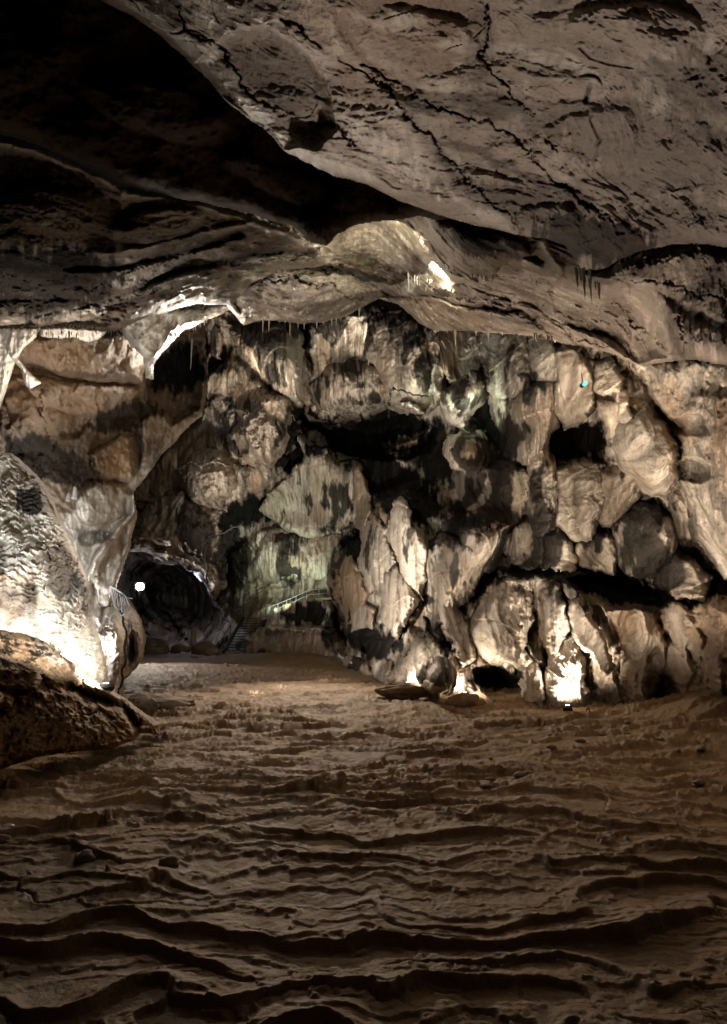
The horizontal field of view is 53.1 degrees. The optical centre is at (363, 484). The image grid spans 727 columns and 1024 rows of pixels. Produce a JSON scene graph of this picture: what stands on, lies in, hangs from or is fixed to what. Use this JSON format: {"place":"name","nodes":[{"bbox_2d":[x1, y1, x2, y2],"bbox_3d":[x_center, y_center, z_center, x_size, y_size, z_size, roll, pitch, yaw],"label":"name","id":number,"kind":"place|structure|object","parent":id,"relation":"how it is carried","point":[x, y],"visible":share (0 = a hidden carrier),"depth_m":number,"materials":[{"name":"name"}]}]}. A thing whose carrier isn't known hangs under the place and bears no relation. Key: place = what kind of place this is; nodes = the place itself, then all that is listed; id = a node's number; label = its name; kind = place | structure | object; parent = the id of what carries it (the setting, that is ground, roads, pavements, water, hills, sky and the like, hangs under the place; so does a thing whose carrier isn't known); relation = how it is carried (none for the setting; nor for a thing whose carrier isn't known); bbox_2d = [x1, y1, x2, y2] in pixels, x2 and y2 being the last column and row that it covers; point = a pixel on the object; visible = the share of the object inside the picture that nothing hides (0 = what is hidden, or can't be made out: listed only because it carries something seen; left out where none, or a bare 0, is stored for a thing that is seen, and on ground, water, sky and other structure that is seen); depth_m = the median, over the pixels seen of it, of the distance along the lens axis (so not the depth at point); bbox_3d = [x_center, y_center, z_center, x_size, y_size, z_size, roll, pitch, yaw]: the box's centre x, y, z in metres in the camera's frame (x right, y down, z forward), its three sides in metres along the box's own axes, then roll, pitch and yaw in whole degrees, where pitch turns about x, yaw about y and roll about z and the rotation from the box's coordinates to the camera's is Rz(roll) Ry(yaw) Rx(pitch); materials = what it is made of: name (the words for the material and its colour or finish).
{"place":"outdoors","nodes":[
{"label":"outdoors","id":0,"kind":"place"},
{"bbox_2d":[2,824,14,827],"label":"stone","id":1,"kind":"object","parent":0,"point":[8,826],"visible":0.8,"depth_m":9.46,"materials":[{"name":"stone"}]},
{"bbox_2d":[0,131,162,193],"label":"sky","id":2,"kind":"structure","parent":0,"point":[92,167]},
{"bbox_2d":[0,323,208,632],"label":"cave wall","id":3,"kind":"structure","parent":0,"point":[101,425],"depth_m":22.66,"materials":[{"name":"stone"}]},
{"bbox_2d":[190,328,193,369],"bbox_3d":[-6.939,-5.907,29.416,0.130,2.689,0.130,-3,-12,14],"label":"stalactite","id":4,"kind":"object","parent":3,"relation":"hanging from","point":[191,348],"visible":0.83,"depth_m":29.32},
{"bbox_2d":[0,135,344,330],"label":"cave ceiling","id":5,"kind":"structure","parent":0,"point":[75,237],"depth_m":15.20,"materials":[{"name":"brown stone"}]},
{"bbox_2d":[0,326,15,406],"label":"dripstone drapery","id":6,"kind":"object","parent":5,"relation":"hanging from","point":[7,363],"visible":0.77,"depth_m":16.80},
{"bbox_2d":[7,327,40,388],"bbox_3d":[-7.891,-2.965,16.863,0.838,1.554,0.601,0,-12,0],"label":"dripstone drapery","id":7,"kind":"object","parent":5,"relation":"hanging from","point":[19,340],"visible":0.98,"depth_m":16.70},
{"bbox_2d":[40,326,107,341],"bbox_3d":[-7.030,-3.623,17.379,1.774,0.468,0.586,-1,-12,5],"label":"dripstone drapery","id":8,"kind":"object","parent":5,"relation":"hanging from","point":[85,334],"visible":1,"depth_m":17.22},
{"bbox_2d":[68,324,71,341],"bbox_3d":[-6.964,-3.593,17.204,0.076,0.463,0.076,-6,-13,28],"label":"stalactite","id":9,"kind":"object","parent":8,"relation":"hanging from","point":[69,326],"visible":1,"depth_m":17.18},
{"bbox_2d":[0,0,462,245],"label":"cave ceiling","id":10,"kind":"structure","parent":0,"point":[123,97],"depth_m":9.94,"materials":[{"name":"stone"}]},
{"bbox_2d":[0,650,726,1023],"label":"cave floor","id":11,"kind":"structure","parent":0,"point":[328,838],"depth_m":8.23,"materials":[{"name":"stone"}]},
{"bbox_2d":[0,834,11,843],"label":"stone","id":12,"kind":"object","parent":11,"relation":"on","point":[4,839],"visible":0.63,"depth_m":8.87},
{"bbox_2d":[0,630,160,768],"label":"rock ledge","id":13,"kind":"object","parent":11,"relation":"on","point":[53,702],"visible":1,"depth_m":13.14,"materials":[{"name":"stone"}]},
{"bbox_2d":[0,453,107,683],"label":"flowstone mound","id":14,"kind":"object","parent":13,"relation":"on","point":[44,590],"visible":0.94,"depth_m":15.54,"materials":[{"name":"stone"}]},
{"bbox_2d":[66,493,69,501],"bbox_3d":[-6.987,0.293,17.202,0.097,0.220,0.098,0,-12,0],"label":"stalagmite","id":15,"kind":"object","parent":14,"relation":"on","point":[68,498],"visible":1,"depth_m":17.17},
{"bbox_2d":[71,486,76,499],"bbox_3d":[-6.848,0.198,17.222,0.148,0.320,0.148,0,-12,0],"label":"stalagmite","id":16,"kind":"object","parent":14,"relation":"on","point":[74,495],"visible":1,"depth_m":17.18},
{"bbox_2d":[100,682,114,690],"bbox_3d":[-5.269,4.167,14.830,0.259,0.260,0.338,-11,-16,41],"label":"floodlight","id":17,"kind":"object","parent":13,"relation":"on","point":[108,686],"visible":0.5,"depth_m":14.79,"materials":[{"name":"black paint"}]},
{"bbox_2d":[73,849,95,863],"bbox_3d":[-3.188,4.266,8.315,0.239,0.178,0.213,5,-13,-21],"label":"stone","id":18,"kind":"object","parent":11,"relation":"on","point":[84,856],"visible":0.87,"depth_m":8.25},
{"bbox_2d":[98,589,145,694],"bbox_3d":[-7.609,5.055,22.681,1.261,3.759,4.468,0,-12,0],"label":"rock pillar","id":19,"kind":"object","parent":11,"relation":"on","point":[111,632],"visible":0.74,"depth_m":21.80,"materials":[{"name":"stone"}]},
{"bbox_2d":[110,586,132,615],"bbox_3d":[-6.764,3.237,20.234,0.716,0.827,0.181,0,-12,0],"label":"wire frame","id":20,"kind":"object","parent":19,"relation":"attached to","point":[114,601],"visible":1,"depth_m":20.22,"materials":[{"name":"metal"}]},
{"bbox_2d":[117,610,127,694],"bbox_3d":[-6.701,4.672,20.093,0.235,2.386,0.827,6,-13,-27],"label":"cable","id":21,"kind":"object","parent":19,"relation":"attached to","point":[124,651],"visible":0.94,"depth_m":19.89,"materials":[{"name":"rubber"}]},
{"bbox_2d":[127,693,158,715],"bbox_3d":[-5.218,5.146,16.906,0.731,0.574,0.759,-9,-15,38],"label":"boulder","id":22,"kind":"object","parent":11,"relation":"on","point":[148,705],"visible":0.56,"depth_m":16.77,"materials":[{"name":"stone"}]},
{"bbox_2d":[144,637,169,653],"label":"boulder","id":23,"kind":"object","parent":11,"relation":"on","point":[154,642],"visible":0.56,"depth_m":42.48,"materials":[{"name":"stone"}]},
{"bbox_2d":[148,643,168,653],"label":"boulder","id":24,"kind":"object","parent":11,"relation":"on","point":[154,650],"visible":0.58,"depth_m":42.29,"materials":[{"name":"stone"}]},
{"bbox_2d":[158,855,178,866],"bbox_3d":[-2.198,4.269,8.198,0.243,0.163,0.188,0,-12,0],"label":"stone","id":25,"kind":"object","parent":11,"relation":"on","point":[169,861],"visible":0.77,"depth_m":8.15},
{"bbox_2d":[148,694,195,709],"bbox_3d":[-5.607,6.081,20.193,1.858,0.508,1.194,0,-12,0],"label":"boulder","id":26,"kind":"object","parent":11,"relation":"on","point":[165,701],"visible":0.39,"depth_m":19.88,"materials":[{"name":"stone"}]},
{"bbox_2d":[170,643,190,652],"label":"boulder","id":27,"kind":"object","parent":11,"relation":"on","point":[178,648],"visible":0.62,"depth_m":43.90,"materials":[{"name":"stone"}]},
{"bbox_2d":[190,626,196,645],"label":"stalagmite","id":28,"kind":"object","parent":11,"relation":"on","point":[193,640],"visible":1,"depth_m":41.97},
{"bbox_2d":[191,640,216,653],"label":"boulder","id":29,"kind":"object","parent":11,"relation":"on","point":[202,646],"visible":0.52,"depth_m":43.02,"materials":[{"name":"stone"}]},
{"bbox_2d":[205,647,220,655],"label":"boulder","id":30,"kind":"object","parent":11,"relation":"on","point":[213,651],"visible":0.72,"depth_m":41.48,"materials":[{"name":"stone"}]},
{"bbox_2d":[222,603,266,652],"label":"metal staircase","id":31,"kind":"structure","parent":11,"relation":"on","point":[234,633],"depth_m":43.44,"materials":[{"name":"metal"}]},
{"bbox_2d":[374,683,431,699],"bbox_3d":[1.218,6.294,22.079,1.789,0.521,0.473,0,-12,0],"label":"boulder","id":32,"kind":"object","parent":11,"relation":"on","point":[403,691],"visible":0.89,"depth_m":21.91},
{"bbox_2d":[400,629,438,684],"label":"pale block","id":33,"kind":"structure","parent":11,"relation":"on","point":[421,657],"depth_m":24.03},
{"bbox_2d":[444,693,485,706],"bbox_3d":[2.856,6.119,20.487,1.184,0.450,0.500,0,-12,0],"label":"boulder","id":34,"kind":"object","parent":11,"relation":"on","point":[462,700],"visible":0.87,"depth_m":20.35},
{"bbox_2d":[479,783,493,788],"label":"pebble","id":35,"kind":"object","parent":11,"relation":"on","point":[485,786],"visible":1,"depth_m":11.25,"materials":[{"name":"stone"}]},
{"bbox_2d":[485,777,495,780],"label":"pebble","id":36,"kind":"object","parent":11,"relation":"on","point":[491,778],"visible":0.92,"depth_m":11.71,"materials":[{"name":"stone"}]},
{"bbox_2d":[513,771,526,777],"bbox_3d":[2.552,4.744,11.894,0.287,0.095,0.160,10,-15,-40],"label":"pebble","id":37,"kind":"object","parent":11,"relation":"on","point":[519,774],"visible":1,"depth_m":11.84,"materials":[{"name":"stone"}]},
{"bbox_2d":[523,770,533,775],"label":"pebble","id":38,"kind":"object","parent":11,"relation":"on","point":[527,772],"visible":0.61,"depth_m":12.14,"materials":[{"name":"stone"}]},
{"bbox_2d":[546,745,556,748],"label":"pebble","id":39,"kind":"object","parent":11,"relation":"on","point":[551,746],"visible":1,"depth_m":13.82,"materials":[{"name":"stone"}]},
{"bbox_2d":[547,711,577,714],"bbox_3d":[5.114,5.799,18.202,1.293,0.254,0.488,0,-12,0],"label":"flat rock","id":40,"kind":"object","parent":11,"relation":"on","point":[567,712],"visible":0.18,"depth_m":18.19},
{"bbox_2d":[563,705,572,710],"bbox_3d":[5.248,5.756,18.685,0.260,0.199,0.200,-4,-12,16],"label":"floodlight","id":41,"kind":"object","parent":11,"relation":"on","point":[567,707],"visible":0.82,"depth_m":18.63,"materials":[{"name":"black paint"}]},
{"bbox_2d":[575,739,585,742],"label":"pebble","id":42,"kind":"object","parent":11,"relation":"on","point":[580,740],"visible":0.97,"depth_m":14.39,"materials":[{"name":"stone"}]},
{"bbox_2d":[693,779,705,784],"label":"pebble","id":43,"kind":"object","parent":11,"relation":"on","point":[699,781],"visible":1,"depth_m":11.51,"materials":[{"name":"stone"}]},
{"bbox_2d":[696,745,705,750],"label":"pebble","id":44,"kind":"object","parent":11,"relation":"on","point":[701,748],"visible":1,"depth_m":13.16,"materials":[{"name":"stone"}]},
{"bbox_2d":[101,0,726,269],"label":"cave ceiling","id":45,"kind":"structure","parent":0,"point":[590,134],"depth_m":7.95,"materials":[{"name":"stone"}]},
{"bbox_2d":[577,264,581,282],"bbox_3d":[3.589,-3.490,11.991,0.097,0.338,0.097,-4,-13,21],"label":"stalactite","id":46,"kind":"object","parent":45,"relation":"hanging from","point":[579,269],"visible":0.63,"depth_m":11.97},
{"bbox_2d":[581,268,585,295],"bbox_3d":[3.584,-3.407,11.835,0.084,0.849,0.084,-4,-12,17],"label":"stalactite","id":47,"kind":"object","parent":45,"relation":"hanging from","point":[583,273],"visible":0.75,"depth_m":11.81},
{"bbox_2d":[588,269,591,284],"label":"stalactite","id":48,"kind":"object","parent":45,"relation":"hanging from","point":[590,273],"visible":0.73,"depth_m":12.00},
{"bbox_2d":[117,299,726,704],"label":"cave wall","id":49,"kind":"structure","parent":0,"point":[661,643],"depth_m":32.57,"materials":[{"name":"stone"}]},
{"bbox_2d":[134,582,145,614],"bbox_3d":[-12.342,6.561,39.913,0.645,2.438,0.333,4,-13,-20],"label":"floodlight","id":50,"kind":"object","parent":49,"relation":"attached to","point":[139,587],"visible":0.94,"depth_m":40.00,"materials":[{"name":"black paint"}]},
{"bbox_2d":[139,491,217,600],"bbox_3d":[-10.931,4.223,43.654,4.970,4.430,23.194,3,-12,-14],"label":"flowstone sheet","id":51,"kind":"object","parent":49,"relation":"attached to","point":[180,522],"visible":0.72,"depth_m":33.95,"materials":[{"name":"stone"}]},
{"bbox_2d":[204,521,243,582],"bbox_3d":[-6.467,3.097,33.624,1.836,2.890,0.198,0,-12,0],"label":"cable","id":52,"kind":"object","parent":51,"relation":"attached to","point":[216,536],"visible":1,"depth_m":33.65,"materials":[{"name":"rubber"}]},
{"bbox_2d":[178,445,237,510],"bbox_3d":[-7.512,-0.564,35.461,3.098,3.460,4.040,3,-12,-13],"label":"rock lobe","id":53,"kind":"object","parent":49,"relation":"attached to","point":[208,475],"visible":0.96,"depth_m":34.35,"materials":[{"name":"stone"}]},
{"bbox_2d":[205,320,223,361],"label":"flowstone curtain","id":54,"kind":"object","parent":49,"relation":"attached to","point":[214,335],"visible":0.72,"depth_m":37.93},
{"bbox_2d":[228,385,301,471],"bbox_3d":[-5.272,-2.711,38.159,3.276,4.631,10.899,0,-12,0],"label":"rock lobe","id":55,"kind":"object","parent":49,"relation":"attached to","point":[259,434],"visible":0.93,"depth_m":34.63,"materials":[{"name":"stone"}]},
{"bbox_2d":[229,321,312,405],"bbox_3d":[-4.994,-6.761,37.508,4.440,5.582,8.857,0,-12,0],"label":"flowstone curtain","id":56,"kind":"object","parent":49,"relation":"attached to","point":[272,352],"visible":0.94,"depth_m":34.95,"materials":[{"name":"stone"}]},
{"bbox_2d":[261,588,330,619],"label":"walkway","id":57,"kind":"structure","parent":49,"relation":"attached to","point":[328,598],"depth_m":43.84,"materials":[{"name":"metal"}]},
{"bbox_2d":[250,532,342,584],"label":"flowstone bulge","id":58,"kind":"object","parent":49,"relation":"attached to","point":[278,556],"visible":0.89,"depth_m":45.19,"materials":[{"name":"stone"}]},
{"bbox_2d":[259,452,359,537],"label":"flowstone curtain","id":59,"kind":"object","parent":49,"relation":"attached to","point":[311,503],"visible":0.93,"depth_m":43.50,"materials":[{"name":"stone"}]},
{"bbox_2d":[297,429,329,472],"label":"flowstone curtain","id":60,"kind":"object","parent":49,"relation":"attached to","point":[312,437],"visible":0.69,"depth_m":43.09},
{"bbox_2d":[304,357,387,429],"bbox_3d":[-1.097,-4.334,42.129,4.629,3.068,14.555,2,-12,-8],"label":"hanging bulge","id":61,"kind":"object","parent":49,"relation":"attached to","point":[351,382],"visible":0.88,"depth_m":36.47,"materials":[{"name":"stone"}]},
{"bbox_2d":[325,546,368,615],"bbox_3d":[-1.144,5.197,40.037,1.030,4.435,10.117,3,-12,-13],"label":"rock fin","id":62,"kind":"object","parent":49,"relation":"attached to","point":[354,597],"visible":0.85,"depth_m":37.35,"materials":[{"name":"stone"}]},
{"bbox_2d":[342,655,371,675],"bbox_3d":[-0.376,9.105,34.053,1.026,2.169,10.831,2,-12,-9],"label":"flowstone bulge","id":63,"kind":"object","parent":49,"relation":"attached to","point":[360,664],"visible":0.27,"depth_m":31.94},
{"bbox_2d":[350,458,370,530],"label":"flowstone curtain","id":64,"kind":"object","parent":49,"relation":"attached to","point":[360,501],"visible":1,"depth_m":40.99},
{"bbox_2d":[345,603,375,634],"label":"angular block","id":65,"kind":"structure","parent":49,"relation":"attached to","point":[362,617],"depth_m":34.87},
{"bbox_2d":[357,508,396,594],"bbox_3d":[0.338,3.215,36.211,1.010,4.612,9.489,2,-12,-8],"label":"flowstone flow","id":66,"kind":"object","parent":49,"relation":"attached to","point":[376,560],"visible":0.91,"depth_m":33.67,"materials":[{"name":"stone"}]},
{"bbox_2d":[362,303,433,415],"bbox_3d":[1.599,-6.897,35.020,3.440,8.256,10.798,0,-12,0],"label":"flowstone curtain","id":67,"kind":"object","parent":49,"relation":"attached to","point":[395,352],"visible":0.94,"depth_m":32.67,"materials":[{"name":"stone"}]},
{"bbox_2d":[388,387,427,400],"bbox_3d":[1.805,-3.798,29.743,1.657,0.486,0.774,-1,-12,7],"label":"cable","id":68,"kind":"object","parent":67,"relation":"hanging from","point":[394,388],"visible":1,"depth_m":29.65,"materials":[{"name":"rubber"}]},
{"bbox_2d":[379,564,419,638],"bbox_3d":[1.331,4.938,31.109,1.093,3.233,7.177,2,-12,-9],"label":"rounded lobe","id":69,"kind":"object","parent":49,"relation":"attached to","point":[400,599],"visible":0.94,"depth_m":29.12,"materials":[{"name":"stone"}]},
{"bbox_2d":[386,496,427,600],"bbox_3d":[1.740,2.251,30.403,0.997,5.303,6.412,2,-12,-8],"label":"flowstone flow","id":70,"kind":"object","parent":49,"relation":"attached to","point":[406,538],"visible":0.94,"depth_m":28.26,"materials":[{"name":"stone"}]},
{"bbox_2d":[422,325,460,383],"bbox_3d":[3.361,-6.431,32.897,2.437,6.102,6.511,0,-12,0],"label":"flowstone curtain","id":71,"kind":"object","parent":49,"relation":"attached to","point":[445,360],"visible":0.72,"depth_m":30.46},
{"bbox_2d":[427,656,471,695],"bbox_3d":[2.582,6.073,22.641,1.635,1.668,6.065,-2,-12,8],"label":"fringed lump","id":72,"kind":"object","parent":49,"relation":"attached to","point":[454,675],"visible":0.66,"depth_m":21.29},
{"bbox_2d":[426,532,482,609],"bbox_3d":[3.448,2.851,25.315,1.718,3.065,7.386,2,-12,-8],"label":"flowstone flow","id":73,"kind":"object","parent":49,"relation":"attached to","point":[454,572],"visible":0.93,"depth_m":24.68,"materials":[{"name":"stone"}]},
{"bbox_2d":[437,591,475,667],"bbox_3d":[3.123,4.611,24.558,1.030,2.898,4.893,0,-12,0],"label":"flowstone flow","id":74,"kind":"object","parent":49,"relation":"attached to","point":[455,627],"visible":0.84,"depth_m":24.00,"materials":[{"name":"stone"}]},
{"bbox_2d":[443,331,483,376],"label":"flowstone curtain","id":75,"kind":"object","parent":49,"relation":"attached to","point":[466,349],"visible":0.5,"depth_m":31.62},
{"bbox_2d":[440,371,487,429],"bbox_3d":[4.220,-3.792,30.917,1.840,2.828,7.762,0,-12,0],"label":"coiled fold","id":76,"kind":"object","parent":49,"relation":"attached to","point":[465,396],"visible":0.89,"depth_m":28.72,"materials":[{"name":"stone"}]},
{"bbox_2d":[442,430,493,472],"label":"flowstone dome","id":77,"kind":"structure","parent":49,"relation":"attached to","point":[471,451],"depth_m":28.02,"materials":[{"name":"stone"}]},
{"bbox_2d":[458,519,511,573],"bbox_3d":[3.808,1.673,24.154,1.819,2.374,6.758,-3,-12,15],"label":"flowstone bulge","id":78,"kind":"object","parent":49,"relation":"attached to","point":[487,547],"visible":0.84,"depth_m":22.52,"materials":[{"name":"stone"}]},
{"bbox_2d":[457,460,528,530],"bbox_3d":[4.868,0.453,27.526,2.549,3.903,9.639,0,-12,0],"label":"flowstone curtain","id":79,"kind":"object","parent":49,"relation":"attached to","point":[495,492],"visible":0.88,"depth_m":26.45,"materials":[{"name":"stone"}]},
{"bbox_2d":[488,393,513,438],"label":"flowstone curtain","id":80,"kind":"object","parent":49,"relation":"attached to","point":[501,412],"visible":0.69,"depth_m":28.04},
{"bbox_2d":[468,576,534,669],"bbox_3d":[4.511,4.254,23.230,2.026,3.219,5.819,0,-12,0],"label":"flowstone flow","id":81,"kind":"object","parent":49,"relation":"attached to","point":[501,619],"visible":0.94,"depth_m":21.56,"materials":[{"name":"stone"}]},
{"bbox_2d":[480,333,530,398],"bbox_3d":[5.336,-5.263,29.128,1.302,5.297,6.801,2,-12,-10],"label":"flowstone curtain","id":82,"kind":"object","parent":49,"relation":"attached to","point":[505,369],"visible":0.86,"depth_m":27.25,"materials":[{"name":"stone"}]},
{"bbox_2d":[503,517,544,570],"bbox_3d":[5.604,2.026,25.505,1.580,2.213,3.004,0,-12,0],"label":"flowstone curtain","id":83,"kind":"object","parent":49,"relation":"attached to","point":[524,549],"visible":0.89,"depth_m":25.51,"materials":[{"name":"stone"}]},
{"bbox_2d":[517,658,545,708],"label":"flowstone column","id":84,"kind":"structure","parent":49,"relation":"attached to","point":[533,692],"depth_m":20.69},
{"bbox_2d":[505,381,560,465],"bbox_3d":[6.129,-2.080,26.327,1.515,3.561,5.893,0,-12,0],"label":"flowstone curtain","id":85,"kind":"object","parent":49,"relation":"attached to","point":[534,421],"visible":0.94,"depth_m":24.31,"materials":[{"name":"stone"}]},
{"bbox_2d":[526,336,556,381],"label":"flowstone curtain","id":86,"kind":"object","parent":49,"relation":"attached to","point":[542,360],"visible":0.73,"depth_m":24.68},
{"bbox_2d":[526,444,558,536],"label":"flowstone column","id":87,"kind":"structure","parent":49,"relation":"attached to","point":[542,501],"depth_m":23.45,"materials":[{"name":"stone"}]},
{"bbox_2d":[538,581,569,655],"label":"flowstone column","id":88,"kind":"structure","parent":49,"relation":"attached to","point":[554,629],"depth_m":20.12,"materials":[{"name":"stone"}]},
{"bbox_2d":[542,527,578,572],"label":"flowstone curtain","id":89,"kind":"object","parent":49,"relation":"attached to","point":[559,553],"visible":0.92,"depth_m":23.03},
{"bbox_2d":[543,636,590,707],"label":"flowstone column","id":90,"kind":"structure","parent":49,"relation":"attached to","point":[564,676],"depth_m":19.83,"materials":[{"name":"stone"}]},
{"bbox_2d":[554,343,595,430],"bbox_3d":[6.617,-3.330,23.291,0.847,3.213,4.362,0,-12,2],"label":"flowstone curtain","id":91,"kind":"object","parent":49,"relation":"attached to","point":[574,404],"visible":0.98,"depth_m":22.20,"materials":[{"name":"stone"}]},
{"bbox_2d":[555,458,604,541],"bbox_3d":[6.824,0.272,23.134,1.416,3.304,4.694,0,-12,0],"label":"flowstone bulge","id":92,"kind":"object","parent":49,"relation":"attached to","point":[581,500],"visible":0.91,"depth_m":21.95,"materials":[{"name":"stone"}]},
{"bbox_2d":[579,373,586,387],"bbox_3d":[5.616,-2.693,18.584,0.116,0.410,0.329,0,-12,0],"label":"spot lamp","id":93,"kind":"object","parent":49,"relation":"attached to","point":[583,384],"visible":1,"depth_m":18.52,"materials":[{"name":"teal glass"}]},
{"bbox_2d":[566,593,613,675],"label":"flowstone column","id":94,"kind":"structure","parent":49,"relation":"attached to","point":[587,635],"depth_m":18.61,"materials":[{"name":"stone"}]},
{"bbox_2d":[574,530,617,576],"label":"flowstone curtain","id":95,"kind":"object","parent":49,"relation":"attached to","point":[598,554],"visible":0.84,"depth_m":21.41,"materials":[{"name":"stone"}]},
{"bbox_2d":[593,357,624,396],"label":"flowstone block","id":96,"kind":"structure","parent":49,"relation":"attached to","point":[609,379],"depth_m":20.53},
{"bbox_2d":[598,465,641,527],"bbox_3d":[7.478,0.104,21.257,1.187,2.114,4.588,0,-12,0],"label":"rounded lobe","id":97,"kind":"object","parent":49,"relation":"attached to","point":[622,492],"visible":0.69,"depth_m":20.20,"materials":[{"name":"stone"}]},
{"bbox_2d":[617,389,633,423],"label":"flowstone curtain","id":98,"kind":"object","parent":49,"relation":"attached to","point":[624,415],"visible":0.61,"depth_m":18.47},
{"bbox_2d":[610,500,678,578],"bbox_3d":[7.873,1.474,20.482,1.488,2.335,5.363,0,-12,0],"label":"rounded lobe","id":99,"kind":"object","parent":49,"relation":"attached to","point":[644,534],"visible":0.91,"depth_m":19.09,"materials":[{"name":"stone"}]},
{"bbox_2d":[611,405,679,507],"bbox_3d":[7.287,-0.704,18.986,1.368,2.660,6.163,-3,-12,13],"label":"flowstone bulge","id":100,"kind":"object","parent":49,"relation":"attached to","point":[645,446],"visible":0.95,"depth_m":17.05,"materials":[{"name":"stone"}]},
{"bbox_2d":[651,549,713,601],"bbox_3d":[8.288,2.321,18.718,1.067,1.623,5.626,-3,-12,12],"label":"rounded lobe","id":101,"kind":"object","parent":49,"relation":"attached to","point":[681,576],"visible":0.92,"depth_m":17.51,"materials":[{"name":"stone"}]},
{"bbox_2d":[122,208,726,378],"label":"cave ceiling","id":102,"kind":"structure","parent":0,"point":[666,303],"depth_m":18.34,"materials":[{"name":"stone"}]},
{"bbox_2d":[453,329,456,345],"bbox_3d":[3.005,-4.984,23.862,0.153,0.909,0.153,-3,-12,13],"label":"stalactite","id":103,"kind":"object","parent":102,"relation":"hanging from","point":[455,332],"visible":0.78,"depth_m":23.82},
{"bbox_2d":[573,267,578,287],"bbox_3d":[4.042,-4.018,13.782,0.114,0.639,0.115,-10,-15,39],"label":"stalactite","id":104,"kind":"object","parent":102,"relation":"hanging from","point":[576,272],"visible":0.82,"depth_m":13.75},
{"bbox_2d":[587,271,591,300],"bbox_3d":[4.288,-3.885,13.779,0.090,0.883,0.091,-1,-12,6],"label":"stalactite","id":105,"kind":"object","parent":102,"relation":"hanging from","point":[590,286],"visible":0.49,"depth_m":13.73},
{"bbox_2d":[596,271,600,298],"bbox_3d":[4.451,-3.920,13.791,0.127,0.902,0.128,-1,-12,7],"label":"stalactite","id":106,"kind":"object","parent":102,"relation":"hanging from","point":[598,287],"visible":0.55,"depth_m":13.73}
]}

